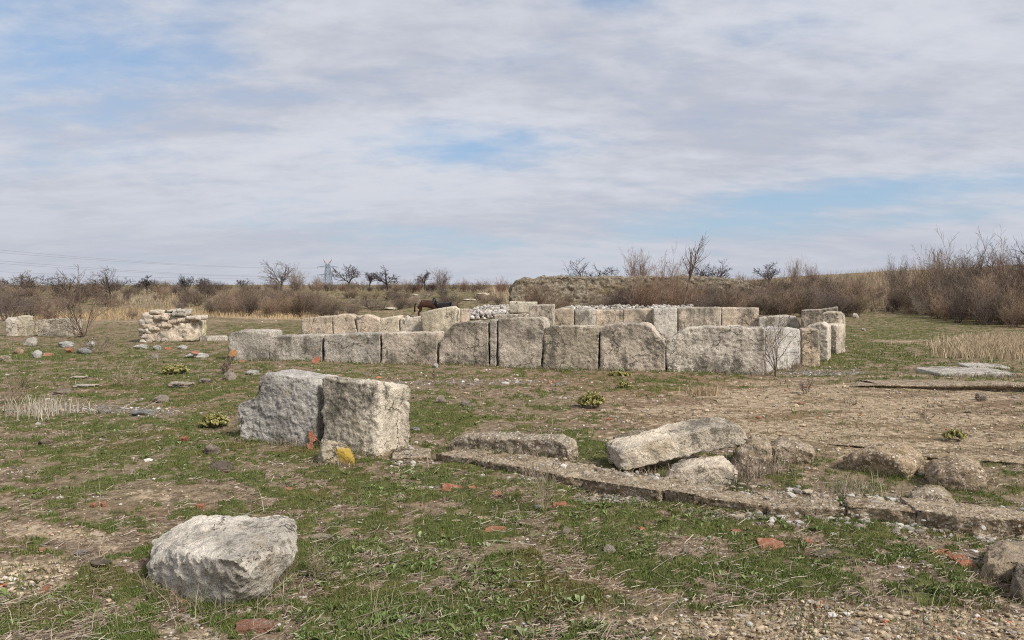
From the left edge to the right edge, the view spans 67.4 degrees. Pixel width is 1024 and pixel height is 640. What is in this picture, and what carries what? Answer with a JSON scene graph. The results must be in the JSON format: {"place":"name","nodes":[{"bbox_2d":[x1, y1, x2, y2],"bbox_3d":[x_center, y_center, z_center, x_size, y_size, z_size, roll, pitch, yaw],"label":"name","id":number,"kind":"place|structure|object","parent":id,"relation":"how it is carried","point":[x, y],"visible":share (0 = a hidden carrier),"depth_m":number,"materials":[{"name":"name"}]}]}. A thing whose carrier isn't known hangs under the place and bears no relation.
{"place":"outdoors","nodes":[
{"label":"outdoors","id":0,"kind":"place"},
{"bbox_2d":[0,264,1023,639],"bbox_3d":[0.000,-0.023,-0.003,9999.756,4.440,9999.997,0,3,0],"label":"ground","id":1,"kind":"structure","parent":0,"point":[816,424],"depth_m":7.43,"materials":[{"name":"soil"}]},
{"bbox_2d":[5,317,18,335],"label":"stone block","id":2,"kind":"structure","parent":1,"relation":"on","point":[11,323],"depth_m":26.85,"materials":[{"name":"stone"}]},
{"bbox_2d":[0,382,27,403],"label":"dead weed","id":3,"kind":"object","parent":1,"relation":"on","point":[14,391],"visible":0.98,"depth_m":11.63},
{"bbox_2d":[0,279,38,320],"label":"shrub","id":4,"kind":"object","parent":1,"relation":"on","point":[8,309],"visible":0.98,"depth_m":38.10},
{"bbox_2d":[0,270,50,295],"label":"bare tree","id":5,"kind":"object","parent":1,"relation":"on","point":[29,282],"visible":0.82,"depth_m":65.84,"materials":[{"name":"brown plant"}]},
{"bbox_2d":[17,315,34,335],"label":"stone block","id":6,"kind":"structure","parent":1,"relation":"on","point":[24,321],"depth_m":26.97,"materials":[{"name":"stone"}]},
{"bbox_2d":[9,289,53,318],"bbox_3d":[-25.231,-0.880,40.108,2.090,1.728,2.471,0,3,-5],"label":"shrub","id":7,"kind":"object","parent":1,"relation":"on","point":[33,306],"visible":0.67,"depth_m":39.97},
{"bbox_2d":[38,318,74,336],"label":"stone block","id":8,"kind":"structure","parent":1,"relation":"on","point":[42,329],"depth_m":26.64,"materials":[{"name":"stone"}]},
{"bbox_2d":[41,271,87,297],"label":"bare tree","id":9,"kind":"object","parent":1,"relation":"on","point":[54,285],"visible":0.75,"depth_m":62.03,"materials":[{"name":"brown plant"}]},
{"bbox_2d":[14,264,129,336],"bbox_3d":[-15.214,-0.505,26.606,3.608,2.892,3.464,0,3,0],"label":"bare tree","id":10,"kind":"object","parent":1,"relation":"on","point":[80,333],"visible":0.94,"depth_m":26.46,"materials":[{"name":"brown plant"}]},
{"bbox_2d":[70,334,114,353],"bbox_3d":[-10.784,0.625,19.907,1.158,0.518,0.981,-2,3,-40],"label":"dead weed","id":11,"kind":"object","parent":1,"relation":"on","point":[92,346],"visible":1,"depth_m":19.92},
{"bbox_2d":[84,265,135,294],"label":"bare tree","id":12,"kind":"object","parent":1,"relation":"on","point":[108,284],"visible":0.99,"depth_m":65.46,"materials":[{"name":"brown plant"}]},
{"bbox_2d":[106,359,154,385],"bbox_3d":[-6.728,0.918,13.441,0.801,0.509,0.683,-2,4,-43],"label":"dead weed","id":13,"kind":"object","parent":1,"relation":"on","point":[120,378],"visible":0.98,"depth_m":13.43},
{"bbox_2d":[138,308,207,342],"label":"ruined wall","id":14,"kind":"structure","parent":1,"relation":"on","point":[175,325],"depth_m":23.92,"materials":[{"name":"stone"}]},
{"bbox_2d":[159,363,189,373],"bbox_3d":[-6.793,0.966,15.491,0.587,0.218,0.493,0,3,0],"label":"spurge","id":15,"kind":"object","parent":1,"relation":"on","point":[177,368],"visible":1,"depth_m":15.40,"materials":[{"name":"green plant"}]},
{"bbox_2d":[198,412,229,426],"bbox_3d":[-3.736,1.241,9.637,0.404,0.180,0.334,0,3,0],"label":"spurge","id":16,"kind":"object","parent":1,"relation":"on","point":[216,420],"visible":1,"depth_m":9.57,"materials":[{"name":"green plant"}]},
{"bbox_2d":[208,461,231,471],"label":"stone","id":17,"kind":"object","parent":1,"relation":"on","point":[222,465],"visible":0.93,"depth_m":7.33,"materials":[{"name":"stone"}]},
{"bbox_2d":[146,515,297,606],"bbox_3d":[-1.746,1.448,4.749,1.152,0.375,0.790,2,3,31],"label":"boulder","id":18,"kind":"object","parent":1,"relation":"on","point":[246,556],"visible":0.97,"depth_m":4.43,"materials":[{"name":"stone"}]},
{"bbox_2d":[235,618,273,633],"bbox_3d":[-1.351,1.607,4.030,0.196,0.038,0.115,0,7,-10],"label":"brick lump","id":19,"kind":"object","parent":1,"relation":"on","point":[263,625],"visible":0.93,"depth_m":4.01,"materials":[{"name":"brick"}]},
{"bbox_2d":[228,329,282,360],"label":"stone block","id":20,"kind":"structure","parent":1,"relation":"on","point":[245,344],"depth_m":18.28,"materials":[{"name":"stone"}]},
{"bbox_2d":[0,275,511,309],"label":"scrub","id":21,"kind":"object","parent":1,"relation":"on","point":[191,297],"visible":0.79,"depth_m":63.76,"materials":[{"name":"plant"}]},
{"bbox_2d":[257,261,297,290],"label":"bare tree","id":22,"kind":"object","parent":1,"relation":"on","point":[283,277],"visible":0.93,"depth_m":79.68,"materials":[{"name":"grey plant"}]},
{"bbox_2d":[202,279,360,316],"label":"thicket","id":23,"kind":"object","parent":1,"relation":"on","point":[264,302],"visible":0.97,"depth_m":47.10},
{"bbox_2d":[237,369,338,446],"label":"stone block","id":24,"kind":"structure","parent":1,"relation":"on","point":[290,402],"depth_m":8.60,"materials":[{"name":"stone"}]},
{"bbox_2d":[269,333,328,360],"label":"stone block","id":25,"kind":"structure","parent":1,"relation":"on","point":[291,347],"depth_m":18.03,"materials":[{"name":"stone"}]},
{"bbox_2d":[301,315,334,333],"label":"stone block","id":26,"kind":"structure","parent":1,"relation":"on","point":[319,325],"depth_m":27.33,"materials":[{"name":"stone"}]},
{"bbox_2d":[306,544,335,580],"bbox_3d":[-1.182,1.491,4.716,0.232,0.207,0.282,0,3,0],"label":"dead weed","id":27,"kind":"object","parent":1,"relation":"on","point":[316,560],"visible":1,"depth_m":4.72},
{"bbox_2d":[318,440,354,465],"bbox_3d":[-1.779,1.370,7.787,0.403,0.308,0.264,0,3,0],"label":"stone","id":28,"kind":"object","parent":1,"relation":"on","point":[331,450],"visible":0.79,"depth_m":7.67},
{"bbox_2d":[333,313,357,333],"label":"stone block","id":29,"kind":"structure","parent":1,"relation":"on","point":[344,323],"depth_m":27.20,"materials":[{"name":"stone"}]},
{"bbox_2d":[329,264,361,289],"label":"bare tree","id":30,"kind":"object","parent":1,"relation":"on","point":[349,270],"visible":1,"depth_m":83.79,"materials":[{"name":"grey plant"}]},
{"bbox_2d":[324,332,383,363],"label":"stone block","id":31,"kind":"structure","parent":1,"relation":"on","point":[361,347],"depth_m":17.73,"materials":[{"name":"stone"}]},
{"bbox_2d":[320,376,410,455],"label":"stone block","id":32,"kind":"structure","parent":1,"relation":"on","point":[360,413],"depth_m":8.23,"materials":[{"name":"stone"}]},
{"bbox_2d":[356,314,380,331],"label":"stone block","id":33,"kind":"structure","parent":1,"relation":"on","point":[368,323],"depth_m":27.10,"materials":[{"name":"stone"}]},
{"bbox_2d":[369,265,398,290],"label":"bare tree","id":34,"kind":"object","parent":1,"relation":"on","point":[381,279],"visible":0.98,"depth_m":75.83,"materials":[{"name":"grey plant"}]},
{"bbox_2d":[380,315,403,331],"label":"stone block","id":35,"kind":"structure","parent":1,"relation":"on","point":[390,323],"depth_m":27.00,"materials":[{"name":"stone"}]},
{"bbox_2d":[400,401,409,446],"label":"stone","id":36,"kind":"object","parent":1,"relation":"on","point":[404,424],"visible":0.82,"depth_m":8.46,"materials":[{"name":"stone"}]},
{"bbox_2d":[400,316,422,331],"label":"stone block","id":37,"kind":"structure","parent":1,"relation":"on","point":[411,324],"depth_m":26.89,"materials":[{"name":"stone"}]},
{"bbox_2d":[381,331,443,364],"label":"stone block","id":38,"kind":"structure","parent":1,"relation":"on","point":[409,346],"depth_m":17.42,"materials":[{"name":"stone"}]},
{"bbox_2d":[414,300,440,315],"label":"pony","id":39,"kind":"object","parent":1,"relation":"on","point":[426,303],"visible":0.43,"depth_m":48.28},
{"bbox_2d":[420,306,459,334],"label":"stone block","id":40,"kind":"structure","parent":1,"relation":"on","point":[444,319],"depth_m":25.93,"materials":[{"name":"stone"}]},
{"bbox_2d":[428,267,452,291],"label":"shrub","id":41,"kind":"object","parent":1,"relation":"on","point":[443,284],"visible":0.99,"depth_m":73.66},
{"bbox_2d":[439,320,490,365],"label":"stone block","id":42,"kind":"structure","parent":1,"relation":"on","point":[465,342],"depth_m":17.08,"materials":[{"name":"stone"}]},
{"bbox_2d":[489,319,498,366],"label":"stone block","id":43,"kind":"structure","parent":1,"relation":"on","point":[494,357],"depth_m":16.92,"materials":[{"name":"stone"}]},
{"bbox_2d":[494,313,528,318],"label":"stone block","id":44,"kind":"structure","parent":1,"relation":"on","point":[499,316],"depth_m":29.20,"materials":[{"name":"stone"}]},
{"bbox_2d":[509,301,536,312],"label":"stone block","id":45,"kind":"structure","parent":44,"relation":"on","point":[518,307],"depth_m":29.43,"materials":[{"name":"stone"}]},
{"bbox_2d":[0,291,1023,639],"bbox_3d":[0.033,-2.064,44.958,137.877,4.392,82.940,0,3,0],"label":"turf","id":46,"kind":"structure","parent":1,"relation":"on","point":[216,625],"depth_m":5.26,"materials":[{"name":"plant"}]},
{"bbox_2d":[0,264,1023,639],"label":"dry grass","id":47,"kind":"structure","parent":1,"relation":"on","point":[994,346],"depth_m":18.76,"materials":[{"name":"plant"}]},
{"bbox_2d":[0,322,1023,639],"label":"straw litter","id":48,"kind":"object","parent":1,"relation":"on","point":[178,614],"visible":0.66,"depth_m":4.88,"materials":[{"name":"plant"}]},
{"bbox_2d":[0,322,1023,639],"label":"leafy weeds","id":49,"kind":"object","parent":1,"relation":"on","point":[526,578],"visible":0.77,"depth_m":4.72,"materials":[{"name":"green plant"}]},
{"bbox_2d":[0,317,1023,639],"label":"pebbles","id":50,"kind":"object","parent":1,"relation":"on","point":[716,617],"visible":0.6,"depth_m":4.34,"materials":[{"name":"gravel"}]},
{"bbox_2d":[0,361,1023,639],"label":"fallen twigs","id":51,"kind":"object","parent":1,"relation":"on","point":[522,543],"visible":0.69,"depth_m":4.74,"materials":[{"name":"wood"}]},
{"bbox_2d":[449,431,578,460],"bbox_3d":[0.009,1.351,8.148,1.428,0.346,0.348,1,3,24],"label":"wall stub","id":52,"kind":"object","parent":1,"relation":"on","point":[549,445],"depth_m":7.99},
{"bbox_2d":[498,316,549,368],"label":"stone block","id":53,"kind":"structure","parent":1,"relation":"on","point":[520,342],"depth_m":16.73,"materials":[{"name":"stone"}]},
{"bbox_2d":[511,444,565,511],"bbox_3d":[0.202,1.225,6.014,0.433,0.564,0.522,0,3,0],"label":"dead weed","id":54,"kind":"object","parent":1,"relation":"on","point":[540,486],"visible":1,"depth_m":6.04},
{"bbox_2d":[520,281,556,304],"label":"shrub","id":55,"kind":"object","parent":1,"relation":"on","point":[536,296],"visible":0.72,"depth_m":47.78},
{"bbox_2d":[528,304,554,325],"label":"stone block","id":56,"kind":"structure","parent":1,"relation":"on","point":[545,310],"depth_m":25.13,"materials":[{"name":"stone"}]},
{"bbox_2d":[545,286,576,308],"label":"shrub","id":57,"kind":"object","parent":1,"relation":"on","point":[565,303],"visible":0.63,"depth_m":46.93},
{"bbox_2d":[555,307,573,324],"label":"stone block","id":58,"kind":"structure","parent":1,"relation":"on","point":[564,315],"depth_m":25.63,"materials":[{"name":"stone"}]},
{"bbox_2d":[543,325,602,369],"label":"stone block","id":59,"kind":"structure","parent":1,"relation":"on","point":[575,347],"depth_m":16.40,"materials":[{"name":"stone"}]},
{"bbox_2d":[129,345,1022,615],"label":"base weeds","id":60,"kind":"object","parent":1,"relation":"on","point":[188,603],"visible":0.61,"depth_m":7.24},
{"bbox_2d":[470,303,692,319],"bbox_3d":[3.165,-0.349,35.053,10.681,0.758,3.458,0,3,0],"label":"white rubble","id":61,"kind":"object","parent":1,"relation":"on","point":[483,311],"visible":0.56,"depth_m":35.07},
{"bbox_2d":[574,308,595,324],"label":"stone block","id":62,"kind":"structure","parent":1,"relation":"on","point":[586,316],"depth_m":26.03,"materials":[{"name":"stone"}]},
{"bbox_2d":[576,391,606,406],"bbox_3d":[1.168,1.154,11.346,0.491,0.240,0.399,0,3,0],"label":"spurge","id":63,"kind":"object","parent":1,"relation":"on","point":[588,399],"visible":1,"depth_m":11.28,"materials":[{"name":"green plant"}]},
{"bbox_2d":[561,259,627,277],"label":"bare tree","id":64,"kind":"object","parent":1,"relation":"on","point":[584,266],"visible":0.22,"depth_m":63.07,"materials":[{"name":"grey plant"}]},
{"bbox_2d":[582,285,612,305],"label":"shrub","id":65,"kind":"object","parent":1,"relation":"on","point":[602,302],"visible":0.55,"depth_m":47.77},
{"bbox_2d":[595,309,622,327],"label":"stone block","id":66,"kind":"structure","parent":1,"relation":"on","point":[604,317],"depth_m":26.22,"materials":[{"name":"stone"}]},
{"bbox_2d":[600,321,666,370],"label":"stone block","id":67,"kind":"structure","parent":1,"relation":"on","point":[632,345],"depth_m":16.02,"materials":[{"name":"stone"}]},
{"bbox_2d":[621,308,651,323],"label":"stone block","id":68,"kind":"structure","parent":1,"relation":"on","point":[638,315],"depth_m":26.42,"materials":[{"name":"stone"}]},
{"bbox_2d":[620,249,652,275],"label":"shrub","id":69,"kind":"object","parent":1,"relation":"on","point":[637,270],"visible":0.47,"depth_m":59.36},
{"bbox_2d":[508,275,767,308],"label":"ruined wall","id":70,"kind":"structure","parent":1,"relation":"on","point":[583,287],"depth_m":51.86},
{"bbox_2d":[617,259,669,306],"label":"shrub","id":71,"kind":"object","parent":1,"relation":"on","point":[640,297],"visible":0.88,"depth_m":45.79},
{"bbox_2d":[651,307,676,336],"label":"stone block","id":72,"kind":"structure","parent":1,"relation":"on","point":[664,321],"depth_m":26.23,"materials":[{"name":"stone"}]},
{"bbox_2d":[648,245,689,295],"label":"shrub","id":73,"kind":"object","parent":1,"relation":"on","point":[670,281],"visible":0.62,"depth_m":49.69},
{"bbox_2d":[606,417,747,469],"bbox_3d":[1.622,1.217,7.594,1.346,0.438,0.448,0,3,-11],"label":"stone slab","id":74,"kind":"object","parent":1,"relation":"on","point":[681,439],"depth_m":7.43,"materials":[{"name":"stone"}]},
{"bbox_2d":[660,271,706,305],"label":"shrub","id":75,"kind":"object","parent":1,"relation":"on","point":[682,299],"visible":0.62,"depth_m":43.98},
{"bbox_2d":[681,231,710,304],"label":"bare tree","id":76,"kind":"object","parent":1,"relation":"on","point":[692,266],"visible":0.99,"depth_m":43.07,"materials":[{"name":"brown plant"}]},
{"bbox_2d":[677,306,720,331],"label":"stone block","id":77,"kind":"structure","parent":1,"relation":"on","point":[688,316],"depth_m":26.33,"materials":[{"name":"stone"}]},
{"bbox_2d":[665,455,737,485],"bbox_3d":[1.689,1.398,6.957,0.719,0.306,0.399,0,3,0],"label":"rock","id":78,"kind":"object","parent":1,"relation":"on","point":[721,469],"visible":0.66,"depth_m":6.79,"materials":[{"name":"stone"}]},
{"bbox_2d":[681,259,731,278],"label":"bare tree","id":79,"kind":"object","parent":1,"relation":"on","point":[709,274],"visible":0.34,"depth_m":63.43,"materials":[{"name":"grey plant"}]},
{"bbox_2d":[390,441,1023,544],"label":"mortar crumbs","id":80,"kind":"object","parent":1,"relation":"on","point":[798,490],"visible":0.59,"depth_m":6.13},
{"bbox_2d":[391,447,1023,537],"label":"foundation wall","id":81,"kind":"structure","parent":1,"relation":"on","point":[973,518],"depth_m":6.11,"materials":[{"name":"stone"}]},
{"bbox_2d":[665,325,765,374],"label":"stone block","id":82,"kind":"structure","parent":1,"relation":"on","point":[726,348],"depth_m":15.57,"materials":[{"name":"stone"}]},
{"bbox_2d":[721,307,758,326],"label":"stone block","id":83,"kind":"structure","parent":1,"relation":"on","point":[731,315],"depth_m":26.13,"materials":[{"name":"stone"}]},
{"bbox_2d":[604,268,883,316],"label":"thicket","id":84,"kind":"object","parent":1,"relation":"on","point":[797,296],"visible":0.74,"depth_m":46.41,"materials":[{"name":"plant"}]},
{"bbox_2d":[730,433,772,474],"bbox_3d":[2.349,1.347,7.599,0.424,0.409,0.722,1,3,15],"label":"rock","id":85,"kind":"object","parent":1,"relation":"on","point":[758,444],"visible":0.69,"depth_m":7.29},
{"bbox_2d":[730,448,774,488],"bbox_3d":[2.102,1.296,6.715,0.355,0.370,0.334,3,4,44],"label":"dead weed","id":86,"kind":"object","parent":1,"relation":"on","point":[747,466],"visible":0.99,"depth_m":6.71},
{"bbox_2d":[753,261,778,284],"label":"bare tree","id":87,"kind":"object","parent":1,"relation":"on","point":[767,275],"visible":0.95,"depth_m":67.68,"materials":[{"name":"grey plant"}]},
{"bbox_2d":[740,309,797,375],"bbox_3d":[5.063,0.513,15.066,1.083,1.472,1.633,0,3,0],"label":"sapling","id":88,"kind":"object","parent":1,"relation":"on","point":[776,354],"visible":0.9,"depth_m":15.10,"materials":[{"name":"brown plant"}]},
{"bbox_2d":[757,537,786,550],"bbox_3d":[1.762,1.532,5.218,0.174,0.030,0.164,0,15,3],"label":"tile shard","id":89,"kind":"object","parent":1,"relation":"on","point":[767,540],"visible":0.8,"depth_m":5.22,"materials":[{"name":"red ceramic"}]},
{"bbox_2d":[758,315,800,328],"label":"stone block","id":90,"kind":"structure","parent":1,"relation":"on","point":[790,322],"depth_m":25.26,"materials":[{"name":"stone"}]},
{"bbox_2d":[764,326,800,373],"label":"stone block","id":91,"kind":"structure","parent":1,"relation":"on","point":[793,346],"depth_m":16.23,"materials":[{"name":"stone"}]},
{"bbox_2d":[770,437,815,463],"bbox_3d":[2.896,1.375,7.948,0.582,0.276,0.434,0,3,0],"label":"rock","id":92,"kind":"object","parent":1,"relation":"on","point":[791,448],"visible":0.71,"depth_m":7.75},
{"bbox_2d":[799,327,819,366],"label":"stone block","id":93,"kind":"structure","parent":1,"relation":"on","point":[809,346],"depth_m":16.95,"materials":[{"name":"stone"}]},
{"bbox_2d":[807,321,830,360],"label":"stone block","id":94,"kind":"structure","parent":1,"relation":"on","point":[824,328],"depth_m":18.22,"materials":[{"name":"stone"}]},
{"bbox_2d":[801,306,837,327],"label":"stone block","id":95,"kind":"structure","parent":1,"relation":"on","point":[810,316],"depth_m":24.51,"materials":[{"name":"stone"}]},
{"bbox_2d":[814,548,841,557],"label":"stone","id":96,"kind":"object","parent":1,"relation":"on","point":[820,552],"visible":0.79,"depth_m":5.06,"materials":[{"name":"stone"}]},
{"bbox_2d":[822,311,840,322],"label":"stone block","id":97,"kind":"structure","parent":1,"relation":"on","point":[831,317],"depth_m":21.62,"materials":[{"name":"stone"}]},
{"bbox_2d":[829,323,845,353],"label":"stone block","id":98,"kind":"structure","parent":1,"relation":"on","point":[838,334],"depth_m":20.00,"materials":[{"name":"stone"}]},
{"bbox_2d":[843,442,924,479],"bbox_3d":[3.645,1.397,7.529,0.639,0.343,0.580,2,4,43],"label":"rock","id":99,"kind":"object","parent":1,"relation":"on","point":[904,459],"visible":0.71,"depth_m":7.35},
{"bbox_2d":[881,253,914,293],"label":"shrub","id":100,"kind":"object","parent":1,"relation":"on","point":[894,275],"visible":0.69,"depth_m":59.83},
{"bbox_2d":[814,438,1023,464],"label":"floor ledge","id":101,"kind":"object","parent":1,"relation":"on","point":[930,455],"visible":0.53,"depth_m":7.99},
{"bbox_2d":[908,484,955,502],"bbox_3d":[3.490,1.493,6.401,0.481,0.201,0.316,0,3,0],"label":"mortar lump","id":102,"kind":"object","parent":1,"relation":"on","point":[943,493],"visible":0.61,"depth_m":6.31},
{"bbox_2d":[910,243,956,312],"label":"shrub","id":103,"kind":"object","parent":1,"relation":"on","point":[922,277],"visible":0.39,"depth_m":47.06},
{"bbox_2d":[849,379,1023,391],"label":"floor ledge","id":104,"kind":"object","parent":1,"relation":"on","point":[1006,386],"visible":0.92,"depth_m":13.30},
{"bbox_2d":[865,246,1023,326],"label":"thicket","id":105,"kind":"object","parent":1,"relation":"on","point":[985,299],"visible":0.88,"depth_m":38.97,"materials":[{"name":"plant"}]},
{"bbox_2d":[940,428,968,439],"bbox_3d":[5.058,1.296,8.771,0.298,0.128,0.230,0,3,0],"label":"spurge","id":106,"kind":"object","parent":1,"relation":"on","point":[954,432],"visible":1,"depth_m":8.75,"materials":[{"name":"green plant"}]},
{"bbox_2d":[924,455,987,492],"bbox_3d":[4.021,1.424,6.970,0.485,0.319,0.528,1,3,24],"label":"rock","id":107,"kind":"object","parent":1,"relation":"on","point":[946,471],"visible":0.76,"depth_m":6.79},
{"bbox_2d":[925,229,992,313],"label":"shrub","id":108,"kind":"object","parent":1,"relation":"on","point":[942,268],"visible":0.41,"depth_m":44.05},
{"bbox_2d":[915,366,1015,376],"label":"stone slab","id":109,"kind":"structure","parent":1,"relation":"on","point":[951,371],"depth_m":15.13,"materials":[{"name":"stone"}]},
{"bbox_2d":[957,363,1009,369],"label":"stone slab","id":110,"kind":"structure","parent":1,"relation":"on","point":[980,365],"depth_m":16.48,"materials":[{"name":"stone"}]},
{"bbox_2d":[945,226,1022,288],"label":"shrub","id":111,"kind":"object","parent":1,"relation":"on","point":[964,258],"visible":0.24,"depth_m":43.94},
{"bbox_2d":[978,234,1023,284],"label":"shrub","id":112,"kind":"object","parent":1,"relation":"on","point":[1005,260],"visible":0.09,"depth_m":43.02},
{"bbox_2d":[980,540,1023,582],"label":"rock","id":113,"kind":"object","parent":1,"relation":"on","point":[1009,554],"visible":0.72,"depth_m":4.68,"materials":[{"name":"stone"}]},
{"bbox_2d":[1010,563,1023,601],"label":"rock","id":114,"kind":"object","parent":1,"relation":"on","point":[1017,584],"visible":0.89,"depth_m":4.38,"materials":[{"name":"stone"}]},
{"bbox_2d":[0,0,1023,284],"label":"sky","id":115,"kind":"structure","parent":0,"point":[513,140],"materials":[{"name":"white"}]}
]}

